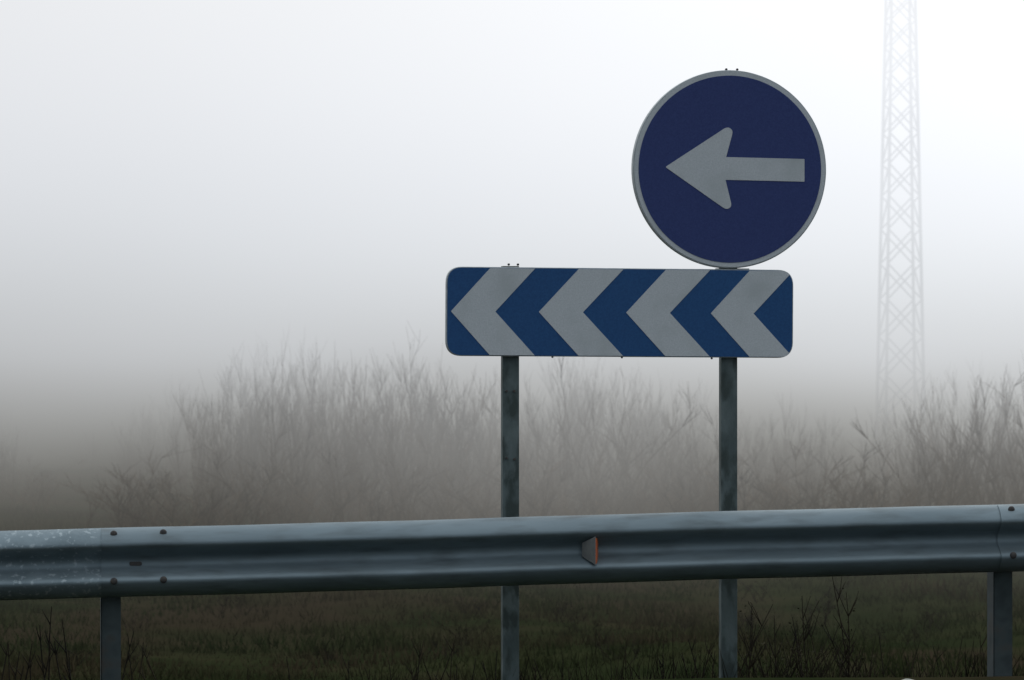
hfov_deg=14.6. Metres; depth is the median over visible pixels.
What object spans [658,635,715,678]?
dry weed clump
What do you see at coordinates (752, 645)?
bramble bush
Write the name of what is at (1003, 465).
shrub thicket
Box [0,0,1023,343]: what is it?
sky
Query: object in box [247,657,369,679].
dry weed clump
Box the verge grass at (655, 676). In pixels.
[133,624,1023,679]
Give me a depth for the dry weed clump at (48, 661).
19.01 m
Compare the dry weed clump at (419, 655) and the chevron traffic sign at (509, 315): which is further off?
the dry weed clump at (419, 655)
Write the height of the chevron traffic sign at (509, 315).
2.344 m
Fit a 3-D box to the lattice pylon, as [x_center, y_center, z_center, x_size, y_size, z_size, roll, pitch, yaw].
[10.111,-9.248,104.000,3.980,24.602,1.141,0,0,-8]
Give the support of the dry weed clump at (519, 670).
on the ground at (56, 400)
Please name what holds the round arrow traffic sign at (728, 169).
on the ground at (56, 400)
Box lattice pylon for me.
[875,0,926,454]
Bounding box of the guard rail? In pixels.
[0,504,1023,679]
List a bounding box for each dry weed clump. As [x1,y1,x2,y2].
[0,606,71,679]
[121,631,155,679]
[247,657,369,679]
[388,633,475,679]
[481,650,551,679]
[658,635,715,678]
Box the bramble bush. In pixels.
[718,577,876,677]
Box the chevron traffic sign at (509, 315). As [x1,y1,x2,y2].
[445,263,792,679]
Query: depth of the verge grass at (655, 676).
18.64 m
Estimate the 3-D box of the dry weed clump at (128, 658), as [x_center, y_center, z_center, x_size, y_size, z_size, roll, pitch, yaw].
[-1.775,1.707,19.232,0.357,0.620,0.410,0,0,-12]
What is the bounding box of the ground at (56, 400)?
[0,344,1023,679]
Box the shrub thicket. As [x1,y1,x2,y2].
[0,324,1023,527]
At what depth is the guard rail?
18.04 m
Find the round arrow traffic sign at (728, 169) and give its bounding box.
[631,68,825,677]

